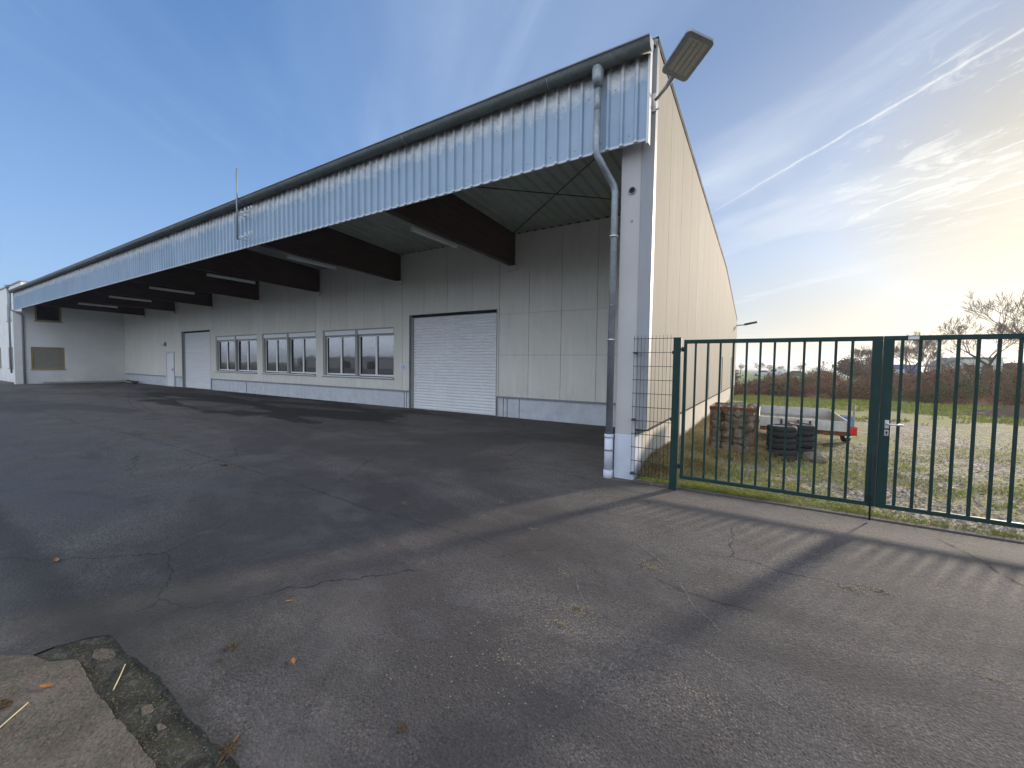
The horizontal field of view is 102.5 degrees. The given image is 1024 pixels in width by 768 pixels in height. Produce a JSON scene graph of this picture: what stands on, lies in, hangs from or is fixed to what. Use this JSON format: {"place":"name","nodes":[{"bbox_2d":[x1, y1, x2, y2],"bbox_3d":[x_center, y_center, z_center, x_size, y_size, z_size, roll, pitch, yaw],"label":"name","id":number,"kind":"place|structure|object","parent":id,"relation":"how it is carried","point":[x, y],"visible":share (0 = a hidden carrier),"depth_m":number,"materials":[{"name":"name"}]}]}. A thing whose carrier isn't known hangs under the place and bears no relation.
{"place":"outdoors","nodes":[
{"label":"outdoors","id":0,"kind":"place"},
{"bbox_2d":[0,655,155,767],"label":"worn slab","id":1,"kind":"structure","parent":0,"point":[69,721],"depth_m":1.85,"materials":[{"name":"grey concrete"}]},
{"bbox_2d":[0,698,13,710],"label":"leaf clump","id":2,"kind":"object","parent":1,"relation":"on","point":[4,703],"visible":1,"depth_m":1.95,"materials":[{"name":"brown plant"}]},
{"bbox_2d":[0,702,28,727],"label":"straw","id":3,"kind":"object","parent":1,"relation":"on","point":[13,714],"visible":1,"depth_m":1.89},
{"bbox_2d":[39,683,57,687],"bbox_3d":[-2.325,1.510,2.061,0.086,0.005,0.034,0,3,-19],"label":"fallen leaf","id":4,"kind":"object","parent":1,"relation":"on","point":[45,685],"visible":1,"depth_m":2.06,"materials":[{"name":"orange plant"}]},
{"bbox_2d":[34,369,857,655],"bbox_3d":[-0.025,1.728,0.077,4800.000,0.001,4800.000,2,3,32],"label":"field","id":5,"kind":"structure","parent":0,"point":[749,373],"depth_m":108.77,"materials":[{"name":"plant"}]},
{"bbox_2d":[7,33,736,479],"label":"warehouse","id":6,"kind":"structure","parent":5,"relation":"on","point":[567,209],"depth_m":11.89,"materials":[{"name":"paint"}]},
{"bbox_2d":[78,303,117,307],"bbox_3d":[-23.435,-4.456,23.286,0.070,0.101,1.620,2,3,32],"label":"batten light","id":7,"kind":"object","parent":6,"relation":"attached to","point":[98,305],"visible":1,"depth_m":23.23,"materials":[{"name":"white plastic"}]},
{"bbox_2d":[109,296,151,301],"bbox_3d":[-19.162,-4.277,20.657,0.070,0.101,1.620,2,3,32],"label":"batten light","id":8,"kind":"object","parent":6,"relation":"attached to","point":[118,297],"visible":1,"depth_m":20.59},
{"bbox_2d":[165,352,175,386],"bbox_3d":[-22.090,-0.952,26.618,1.310,2.210,0.232,2,3,32],"label":"door","id":9,"kind":"structure","parent":6,"relation":"in","point":[169,356],"depth_m":26.58,"materials":[{"name":"white metal"}]},
{"bbox_2d":[149,286,194,294],"bbox_3d":[-14.889,-4.098,18.028,0.070,0.101,1.620,2,3,32],"label":"batten light","id":10,"kind":"object","parent":6,"relation":"attached to","point":[171,290],"visible":1,"depth_m":17.98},
{"bbox_2d":[181,330,211,389],"bbox_3d":[-18.918,-1.467,24.721,3.900,3.500,0.220,2,3,32],"label":"roller door","id":11,"kind":"structure","parent":6,"relation":"in","point":[195,345],"depth_m":24.87,"materials":[{"name":"white metal"}]},
{"bbox_2d":[207,273,255,283],"bbox_3d":[-10.403,-3.910,15.268,0.070,0.101,1.620,2,3,32],"label":"batten light","id":12,"kind":"object","parent":6,"relation":"attached to","point":[230,278],"visible":1,"depth_m":15.22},
{"bbox_2d":[215,334,257,373],"bbox_3d":[-14.774,-1.603,22.337,4.500,2.045,0.640,2,3,32],"label":"window","id":13,"kind":"structure","parent":6,"relation":"in","point":[237,353],"depth_m":22.13,"materials":[{"name":"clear glass"}]},
{"bbox_2d":[235,168,253,240],"bbox_3d":[-6.850,-4.690,10.650,0.850,1.838,0.262,2,3,32],"label":"antenna mast","id":14,"kind":"object","parent":6,"relation":"attached to","point":[237,214],"visible":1,"depth_m":10.71,"materials":[{"name":"metal"}]},
{"bbox_2d":[261,331,315,375],"bbox_3d":[-10.540,-1.426,19.732,4.550,2.045,0.640,2,3,32],"label":"window","id":15,"kind":"structure","parent":6,"relation":"in","point":[291,353],"depth_m":19.51,"materials":[{"name":"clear glass"}]},
{"bbox_2d":[286,255,336,269],"bbox_3d":[-6.130,-3.731,12.640,0.070,0.101,1.620,2,3,32],"label":"batten light","id":16,"kind":"object","parent":6,"relation":"attached to","point":[310,262],"visible":1,"depth_m":12.56,"materials":[{"name":"white plastic"}]},
{"bbox_2d":[321,327,393,379],"bbox_3d":[-6.297,-1.248,17.121,4.520,2.045,0.640,2,3,32],"label":"window","id":17,"kind":"structure","parent":6,"relation":"in","point":[352,353],"depth_m":16.90,"materials":[{"name":"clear glass"}]},
{"bbox_2d":[401,364,405,370],"bbox_3d":[-4.105,-0.636,15.493,0.260,0.250,0.016,2,3,32],"label":"wall sign","id":18,"kind":"object","parent":6,"relation":"attached to","point":[403,366],"visible":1,"depth_m":15.47,"materials":[{"name":"white"}]},
{"bbox_2d":[410,226,457,248],"bbox_3d":[-1.857,-3.551,10.011,0.070,0.101,1.620,2,3,32],"label":"batten light","id":19,"kind":"object","parent":6,"relation":"attached to","point":[431,236],"visible":1,"depth_m":9.91,"materials":[{"name":"white plastic"}]},
{"bbox_2d":[408,308,498,415],"bbox_3d":[-2.107,-0.762,14.378,4.040,3.500,0.220,2,3,32],"label":"roller door","id":20,"kind":"structure","parent":6,"relation":"in","point":[453,356],"depth_m":14.35,"materials":[{"name":"white metal"}]},
{"bbox_2d":[651,28,713,112],"bbox_3d":[2.066,-3.925,5.217,0.358,0.381,1.032,0,3,-14],"label":"flood light","id":21,"kind":"object","parent":6,"relation":"attached to","point":[689,53],"visible":0.98,"depth_m":4.98,"materials":[{"name":"metal"}]},
{"bbox_2d":[737,321,757,325],"bbox_3d":[12.584,-3.232,21.999,0.300,0.180,1.100,-1,3,-40],"label":"flood light","id":22,"kind":"object","parent":6,"relation":"attached to","point":[749,323],"visible":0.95,"depth_m":21.81,"materials":[{"name":"black plastic"}]},
{"bbox_2d":[735,370,743,381],"bbox_3d":[18.600,-0.600,35.522,2.572,2.162,2.683,2,3,32],"label":"tree","id":23,"kind":"object","parent":5,"relation":"on","point":[736,379],"visible":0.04,"depth_m":35.20,"materials":[{"name":"green plant"}]},
{"bbox_2d":[752,370,772,375],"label":"parked car","id":24,"kind":"object","parent":5,"relation":"on","point":[764,372],"visible":0.53,"depth_m":102.55,"materials":[{"name":"silver metal"}]},
{"bbox_2d":[770,369,785,374],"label":"parked van","id":25,"kind":"object","parent":5,"relation":"on","point":[782,371],"visible":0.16,"depth_m":103.15,"materials":[{"name":"metal"}]},
{"bbox_2d":[783,371,805,375],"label":"parked car","id":26,"kind":"object","parent":5,"relation":"on","point":[794,372],"visible":0.45,"depth_m":96.54,"materials":[{"name":"paint"}]},
{"bbox_2d":[831,355,870,381],"bbox_3d":[32.137,-1.157,38.557,3.681,3.219,2.839,2,3,32],"label":"tree","id":27,"kind":"object","parent":5,"relation":"on","point":[843,366],"visible":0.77,"depth_m":38.19,"materials":[{"name":"brown plant"}]},
{"bbox_2d":[847,345,882,364],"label":"bare tree","id":28,"kind":"object","parent":5,"relation":"on","point":[863,351],"visible":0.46,"depth_m":47.33,"materials":[{"name":"brown plant"}]},
{"bbox_2d":[859,362,903,376],"bbox_3d":[31.881,-0.956,35.479,3.055,3.077,3.109,2,3,32],"label":"tree","id":29,"kind":"object","parent":5,"relation":"on","point":[869,370],"visible":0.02,"depth_m":35.55,"materials":[{"name":"brown plant"}]},
{"bbox_2d":[894,365,917,376],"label":"building","id":30,"kind":"structure","parent":5,"relation":"on","point":[904,367],"depth_m":55.38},
{"bbox_2d":[898,342,936,372],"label":"bare tree","id":31,"kind":"object","parent":5,"relation":"on","point":[928,360],"visible":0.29,"depth_m":47.60,"materials":[{"name":"brown plant"}]},
{"bbox_2d":[894,330,946,376],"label":"bare tree","id":32,"kind":"object","parent":5,"relation":"on","point":[926,343],"visible":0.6,"depth_m":43.05,"materials":[{"name":"brown plant"}]},
{"bbox_2d":[924,357,1004,373],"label":"shed","id":33,"kind":"structure","parent":5,"relation":"on","point":[966,360],"depth_m":52.35,"materials":[{"name":"metal"}]},
{"bbox_2d":[933,315,1023,371],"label":"bare tree","id":34,"kind":"object","parent":5,"relation":"on","point":[1001,329],"visible":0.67,"depth_m":41.76,"materials":[{"name":"brown plant"}]},
{"bbox_2d":[962,290,1023,333],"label":"bare tree","id":35,"kind":"object","parent":5,"relation":"on","point":[1008,304],"visible":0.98,"depth_m":39.30,"materials":[{"name":"brown plant"}]},
{"bbox_2d":[1003,363,1023,372],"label":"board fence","id":36,"kind":"object","parent":5,"relation":"on","point":[1006,364],"visible":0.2,"depth_m":26.90,"materials":[{"name":"grey wood"}]},
{"bbox_3d":[5.782,0.609,3.367,0.100,2.150,0.100,2,3,32],"label":"gate post","id":37,"kind":"object","parent":5,"relation":"on","visible":0},
{"bbox_2d":[875,333,1023,528],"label":"gate leaf","id":38,"kind":"object","parent":37,"relation":"attached to","point":[885,419],"visible":1,"depth_m":4.20,"materials":[{"name":"metal"}]},
{"bbox_2d":[0,380,1023,767],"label":"asphalt yard","id":39,"kind":"structure","parent":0,"point":[154,570],"depth_m":2.95,"materials":[{"name":"grey asphalt"}]},
{"bbox_2d":[0,280,125,383],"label":"office block","id":40,"kind":"structure","parent":39,"relation":"on","point":[39,344],"depth_m":28.42,"materials":[{"name":"white paint"}]},
{"bbox_2d":[6,305,11,321],"bbox_3d":[-34.849,-4.952,28.568,1.720,1.198,0.260,2,3,32],"label":"window","id":41,"kind":"structure","parent":40,"relation":"in","point":[11,305],"depth_m":28.69,"materials":[{"name":"glass"}]},
{"bbox_2d":[8,347,13,368],"bbox_3d":[-34.895,-1.815,28.708,1.720,1.518,0.260,2,3,32],"label":"window","id":42,"kind":"structure","parent":40,"relation":"in","point":[12,347],"depth_m":28.76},
{"bbox_2d":[30,347,66,369],"bbox_3d":[-31.187,-1.713,27.619,0.260,1.518,1.650,2,3,32],"label":"window","id":43,"kind":"structure","parent":40,"relation":"in","point":[42,358],"depth_m":27.60,"materials":[{"name":"grey glass"}]},
{"bbox_2d":[34,305,62,322],"bbox_3d":[-31.139,-4.709,27.570,0.340,1.150,1.340,2,3,32],"label":"window","id":44,"kind":"structure","parent":40,"relation":"in","point":[42,313],"depth_m":27.63,"materials":[{"name":"black glass"}]},
{"bbox_2d":[19,636,238,767],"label":"dirt channel","id":45,"kind":"object","parent":39,"relation":"on","point":[185,743],"visible":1,"depth_m":1.97,"materials":[{"name":"grey soil"}]},
{"bbox_2d":[91,648,115,660],"bbox_3d":[-2.316,1.522,2.320,0.164,0.004,0.086,2,3,32],"label":"concrete fragment","id":46,"kind":"object","parent":45,"relation":"on","point":[97,654],"visible":1,"depth_m":2.31,"materials":[{"name":"grey concrete"}]},
{"bbox_2d":[113,664,125,689],"bbox_3d":[-2.048,1.526,2.145,0.009,0.009,0.208,-1,3,-31],"label":"straw","id":47,"kind":"object","parent":45,"relation":"on","point":[119,677],"visible":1,"depth_m":2.13,"materials":[{"name":"beige plant"}]},
{"bbox_2d":[60,636,232,767],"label":"channel litter","id":48,"kind":"object","parent":45,"relation":"on","point":[202,740],"visible":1,"depth_m":1.98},
{"bbox_2d":[141,704,153,715],"bbox_3d":[-1.735,1.547,1.954,0.078,0.004,0.042,3,4,43],"label":"concrete fragment","id":49,"kind":"object","parent":45,"relation":"on","point":[149,708],"visible":1,"depth_m":1.95,"materials":[{"name":"grey concrete"}]},
{"bbox_2d":[156,723,165,730],"bbox_3d":[-1.595,1.553,1.862,0.056,0.004,0.031,2,3,32],"label":"concrete fragment","id":50,"kind":"object","parent":45,"relation":"on","point":[160,726],"visible":1,"depth_m":1.86,"materials":[{"name":"grey concrete"}]},
{"bbox_2d":[216,734,238,765],"bbox_3d":[-1.209,1.557,1.748,0.013,0.027,0.127,1,3,3],"label":"straw","id":51,"kind":"object","parent":45,"relation":"on","point":[227,750],"visible":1,"depth_m":1.74,"materials":[{"name":"brown plant"}]},
{"bbox_2d":[218,742,236,758],"bbox_3d":[-1.205,1.544,1.742,0.097,0.013,0.068,2,3,32],"label":"leaf clump","id":52,"kind":"object","parent":39,"relation":"on","point":[229,748],"visible":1,"depth_m":1.74,"materials":[{"name":"brown plant"}]},
{"bbox_2d":[224,642,237,650],"bbox_3d":[-1.614,1.510,2.367,0.093,0.015,0.074,2,3,15],"label":"leaf clump","id":53,"kind":"object","parent":39,"relation":"on","point":[232,645],"visible":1,"depth_m":2.36,"materials":[{"name":"brown plant"}]},
{"bbox_2d":[8,401,511,555],"bbox_3d":[-16.115,0.800,13.764,38.208,0.001,0.291,2,3,32],"label":"asphalt crack","id":54,"kind":"object","parent":39,"relation":"on","point":[277,478],"visible":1,"depth_m":5.85,"materials":[{"name":"grey asphalt"}]},
{"bbox_2d":[396,722,408,732],"bbox_3d":[-0.498,1.551,1.853,0.080,0.010,0.056,2,3,32],"label":"leaf clump","id":55,"kind":"object","parent":39,"relation":"on","point":[402,724],"visible":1,"depth_m":1.86,"materials":[{"name":"brown plant"}]},
{"bbox_2d":[585,475,629,481],"bbox_3d":[1.454,1.393,6.172,0.653,0.001,0.303,2,3,24],"label":"concrete pad","id":56,"kind":"object","parent":39,"relation":"on","point":[613,478],"visible":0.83,"depth_m":6.08,"materials":[{"name":"grey concrete"}]},
{"bbox_2d":[669,337,683,489],"bbox_3d":[2.227,0.456,5.554,0.135,2.158,0.108,2,3,32],"label":"gate post","id":57,"kind":"object","parent":39,"relation":"on","point":[678,349],"visible":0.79,"depth_m":5.52,"materials":[{"name":"metal"}]},
{"bbox_2d":[630,335,672,479],"bbox_3d":[1.970,0.321,5.779,0.554,2.000,0.111,2,3,32],"label":"wire fence panel","id":58,"kind":"object","parent":57,"relation":"attached to","point":[650,407],"visible":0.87,"depth_m":5.75,"materials":[{"name":"metal"}]},
{"bbox_2d":[680,336,883,519],"bbox_3d":[3.123,0.454,4.975,1.998,2.010,0.067,2,3,32],"label":"gate leaf","id":59,"kind":"object","parent":57,"relation":"attached to","point":[873,418],"visible":1,"depth_m":4.83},
{"bbox_2d":[379,462,1009,757],"bbox_3d":[1.195,1.506,3.549,6.667,0.001,4.709,2,3,32],"label":"grit","id":60,"kind":"object","parent":39,"relation":"on","point":[651,566],"visible":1,"depth_m":2.75,"materials":[{"name":"gravel"}]},
{"bbox_2d":[651,576,753,610],"bbox_3d":[1.357,1.533,3.005,0.729,0.001,0.058,3,3,39],"label":"asphalt crack","id":61,"kind":"object","parent":39,"relation":"on","point":[703,596],"visible":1,"depth_m":2.93,"materials":[{"name":"black asphalt"}]},
{"bbox_2d":[631,479,1023,542],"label":"kerb","id":62,"kind":"structure","parent":39,"relation":"on","point":[872,517],"depth_m":4.68,"materials":[{"name":"concrete"}]},
{"bbox_2d":[937,538,1022,584],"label":"asphalt crack","id":63,"kind":"object","parent":39,"relation":"on","point":[985,562],"visible":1,"depth_m":3.49,"materials":[{"name":"black asphalt"}]},
{"bbox_2d":[0,0,1023,370],"label":"sky","id":64,"kind":"structure","parent":0,"point":[860,163],"materials":[{"name":"blue"}]},
{"bbox_2d":[735,365,922,371],"bbox_3d":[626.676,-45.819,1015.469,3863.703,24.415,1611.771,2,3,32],"label":"hills","id":65,"kind":"structure","parent":0,"point":[750,367],"depth_m":1316.76,"materials":[{"name":"green plant"}]},
{"bbox_2d":[635,395,1023,539],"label":"gravel lot","id":66,"kind":"structure","parent":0,"point":[1004,431],"depth_m":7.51,"materials":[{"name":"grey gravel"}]},
{"bbox_2d":[625,413,717,480],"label":"dry weeds","id":67,"kind":"object","parent":66,"relation":"on","point":[697,426],"visible":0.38,"depth_m":7.39,"materials":[{"name":"brown plant"}]},
{"bbox_2d":[638,436,811,486],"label":"dry weeds","id":68,"kind":"object","parent":66,"relation":"on","point":[763,455],"visible":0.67,"depth_m":7.09,"materials":[{"name":"plant"}]},
{"bbox_2d":[709,402,756,452],"bbox_3d":[4.423,0.895,8.177,0.810,0.950,1.056,2,3,32],"label":"metal cage","id":69,"kind":"object","parent":66,"relation":"on","point":[712,407],"visible":0.51,"depth_m":7.77,"materials":[{"name":"metal"}]},
{"bbox_2d":[708,441,720,448],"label":"stone","id":70,"kind":"object","parent":69,"relation":"in","point":[713,444],"visible":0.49,"depth_m":7.94,"materials":[{"name":"grey stone"}]},
{"bbox_2d":[711,436,721,441],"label":"stone","id":71,"kind":"object","parent":70,"relation":"on","point":[719,440],"visible":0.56,"depth_m":7.95,"materials":[{"name":"grey stone"}]},
{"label":"stone","id":72,"kind":"object","parent":71,"relation":"on","visible":0},
{"bbox_2d":[712,419,719,427],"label":"stone","id":73,"kind":"object","parent":72,"relation":"on","point":[714,423],"visible":0.44,"depth_m":7.93,"materials":[{"name":"grey stone"}]},
{"bbox_2d":[709,412,720,422],"bbox_3d":[3.980,0.646,8.006,0.194,0.257,0.247,-6,-1,-19],"label":"stone","id":74,"kind":"object","parent":73,"relation":"on","point":[713,414],"visible":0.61,"depth_m":7.93,"materials":[{"name":"grey stone"}]},
{"bbox_2d":[721,441,732,450],"bbox_3d":[4.129,1.204,7.877,0.227,0.173,0.280,-11,35,-7],"label":"stone","id":75,"kind":"object","parent":69,"relation":"on","point":[723,443],"visible":0.53,"depth_m":7.83,"materials":[{"name":"grey stone"}]},
{"bbox_2d":[725,415,732,423],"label":"stone","id":76,"kind":"object","parent":69,"relation":"in","point":[728,420],"visible":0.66,"depth_m":7.80,"materials":[{"name":"grey stone"}]},
{"bbox_2d":[722,410,733,415],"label":"stone","id":77,"kind":"object","parent":76,"relation":"on","point":[724,412],"visible":0.52,"depth_m":7.80,"materials":[{"name":"grey stone"}]},
{"bbox_2d":[733,428,742,439],"bbox_3d":[4.294,0.959,7.791,0.239,0.249,0.187,-3,4,-34],"label":"stone","id":78,"kind":"object","parent":69,"relation":"in","point":[737,435],"visible":0.69,"depth_m":7.72,"materials":[{"name":"grey stone"}]},
{"bbox_2d":[732,422,742,429],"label":"stone","id":79,"kind":"object","parent":78,"relation":"on","point":[735,426],"visible":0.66,"depth_m":7.75,"materials":[{"name":"grey stone"}]},
{"bbox_2d":[732,415,742,424],"bbox_3d":[4.296,0.668,7.805,0.244,0.191,0.254,27,61,30],"label":"stone","id":80,"kind":"object","parent":79,"relation":"on","point":[735,419],"visible":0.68,"depth_m":7.72,"materials":[{"name":"grey stone"}]},
{"bbox_2d":[733,406,742,417],"bbox_3d":[4.285,0.519,7.778,0.202,0.212,0.274,31,17,6],"label":"stone","id":81,"kind":"object","parent":80,"relation":"on","point":[738,413],"visible":0.68,"depth_m":7.67,"materials":[{"name":"grey stone"}]},
{"bbox_2d":[732,443,744,451],"bbox_3d":[4.290,1.232,7.779,0.224,0.188,0.266,-21,59,-37],"label":"stone","id":82,"kind":"object","parent":69,"relation":"in","point":[734,445],"visible":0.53,"depth_m":7.72,"materials":[{"name":"grey stone"}]},
{"bbox_2d":[732,437,741,444],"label":"stone","id":83,"kind":"object","parent":82,"relation":"on","point":[739,441],"visible":0.58,"depth_m":7.74,"materials":[{"name":"grey stone"}]},
{"bbox_2d":[744,437,753,447],"bbox_3d":[4.432,1.102,7.704,0.166,0.246,0.252,-1,3,-31],"label":"stone","id":84,"kind":"object","parent":69,"relation":"in","point":[750,444],"visible":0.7,"depth_m":7.64,"materials":[{"name":"grey stone"}]},
{"bbox_2d":[745,432,753,437],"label":"stone","id":85,"kind":"object","parent":84,"relation":"on","point":[751,434],"visible":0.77,"depth_m":7.63,"materials":[{"name":"grey stone"}]},
{"bbox_2d":[745,422,754,432],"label":"stone","id":86,"kind":"object","parent":85,"relation":"on","point":[750,427],"visible":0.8,"depth_m":7.59,"materials":[{"name":"grey stone"}]},
{"bbox_2d":[745,416,754,424],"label":"stone","id":87,"kind":"object","parent":86,"relation":"on","point":[748,419],"visible":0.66,"depth_m":7.63,"materials":[{"name":"grey stone"}]},
{"bbox_2d":[745,405,754,416],"bbox_3d":[4.463,0.529,7.712,0.182,0.268,0.191,2,3,27],"label":"stone","id":88,"kind":"object","parent":87,"relation":"on","point":[752,413],"visible":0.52,"depth_m":7.65,"materials":[{"name":"grey stone"}]},
{"bbox_2d":[767,447,796,461],"bbox_3d":[4.938,1.277,7.523,0.470,0.200,0.470,-1,3,-36],"label":"tyre","id":89,"kind":"object","parent":66,"relation":"on","point":[793,455],"visible":0.65,"depth_m":7.33,"materials":[{"name":"rubber"}]},
{"bbox_2d":[766,435,796,449],"bbox_3d":[4.937,1.065,7.531,0.470,0.200,0.470,0,2,-16],"label":"tyre","id":90,"kind":"object","parent":89,"relation":"on","point":[778,443],"visible":0.77,"depth_m":7.34,"materials":[{"name":"rubber"}]},
{"bbox_2d":[767,424,796,437],"bbox_3d":[4.930,0.853,7.511,0.470,0.200,0.470,-2,4,-26],"label":"tyre","id":91,"kind":"object","parent":90,"relation":"on","point":[778,430],"visible":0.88,"depth_m":7.34,"materials":[{"name":"rubber"}]},
{"bbox_2d":[795,447,813,458],"bbox_3d":[5.445,1.274,7.769,0.470,0.200,0.470,1,4,7],"label":"tyre","id":92,"kind":"object","parent":66,"relation":"on","point":[803,449],"visible":0.2,"depth_m":7.57,"materials":[{"name":"rubber"}]},
{"bbox_2d":[795,435,813,447],"bbox_3d":[5.447,1.063,7.739,0.470,0.200,0.470,0,1,-17],"label":"tyre","id":93,"kind":"object","parent":92,"relation":"on","point":[807,442],"visible":0.45,"depth_m":7.52,"materials":[{"name":"rubber"}]},
{"bbox_2d":[787,422,814,436],"bbox_3d":[5.445,0.851,7.741,0.470,0.200,0.470,3,5,18],"label":"tyre","id":94,"kind":"object","parent":93,"relation":"on","point":[808,430],"visible":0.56,"depth_m":7.54,"materials":[{"name":"rubber"}]},
{"bbox_2d":[759,405,856,441],"bbox_3d":[7.254,0.965,10.539,2.080,0.638,4.115,2,3,32],"label":"trailer","id":95,"kind":"object","parent":66,"relation":"on","point":[824,423],"visible":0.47,"depth_m":9.23,"materials":[{"name":"grey metal"}]},
{"bbox_2d":[801,451,827,463],"bbox_3d":[5.417,1.337,7.334,0.388,0.264,0.260,22,7,13],"label":"concrete lump","id":96,"kind":"object","parent":66,"relation":"on","point":[821,458],"visible":0.62,"depth_m":7.25,"materials":[{"name":"concrete"}]},
{"bbox_2d":[638,475,1023,539],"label":"grass","id":97,"kind":"structure","parent":66,"relation":"on","point":[731,490],"depth_m":5.19,"materials":[{"name":"green plant"}]},
{"bbox_2d":[653,428,1023,538],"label":"pebbles","id":98,"kind":"object","parent":66,"relation":"on","point":[961,503],"visible":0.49,"depth_m":5.66,"materials":[{"name":"grey gravel"}]},
{"bbox_2d":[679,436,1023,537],"bbox_3d":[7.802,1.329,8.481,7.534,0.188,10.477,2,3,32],"label":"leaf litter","id":99,"kind":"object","parent":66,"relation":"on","point":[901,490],"visible":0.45,"depth_m":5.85,"materials":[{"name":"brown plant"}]},
{"bbox_2d":[853,404,855,423],"bbox_3d":[8.677,0.911,10.432,0.054,0.801,0.044,2,3,32],"label":"stake","id":100,"kind":"object","parent":66,"relation":"on","point":[854,407],"visible":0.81,"depth_m":10.41,"materials":[{"name":"grey wood"}]},
{"bbox_2d":[733,394,1023,425],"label":"grass","id":101,"kind":"structure","parent":66,"relation":"on","point":[796,402],"depth_m":18.68,"materials":[{"name":"green plant"}]},
{"bbox_2d":[734,359,1023,405],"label":"bramble thicket","id":102,"kind":"object","parent":66,"relation":"on","point":[986,387],"visible":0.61,"depth_m":21.79,"materials":[{"name":"brown plant"}]},
{"bbox_2d":[959,404,1023,417],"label":"soil heap","id":103,"kind":"object","parent":66,"relation":"on","point":[1007,411],"visible":0.62,"depth_m":15.62,"materials":[{"name":"brown soil"}]},
{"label":"stone","id":104,"kind":"object","parent":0,"visible":0},
{"bbox_2d":[721,429,728,437],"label":"stone","id":105,"kind":"object","parent":104,"relation":"on","point":[724,434],"visible":0.55,"depth_m":7.80,"materials":[{"name":"grey stone"}]},
{"bbox_2d":[722,421,729,429],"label":"stone","id":106,"kind":"object","parent":105,"relation":"on","point":[725,425],"visible":0.89,"depth_m":7.81,"materials":[{"name":"grey stone"}]}
]}

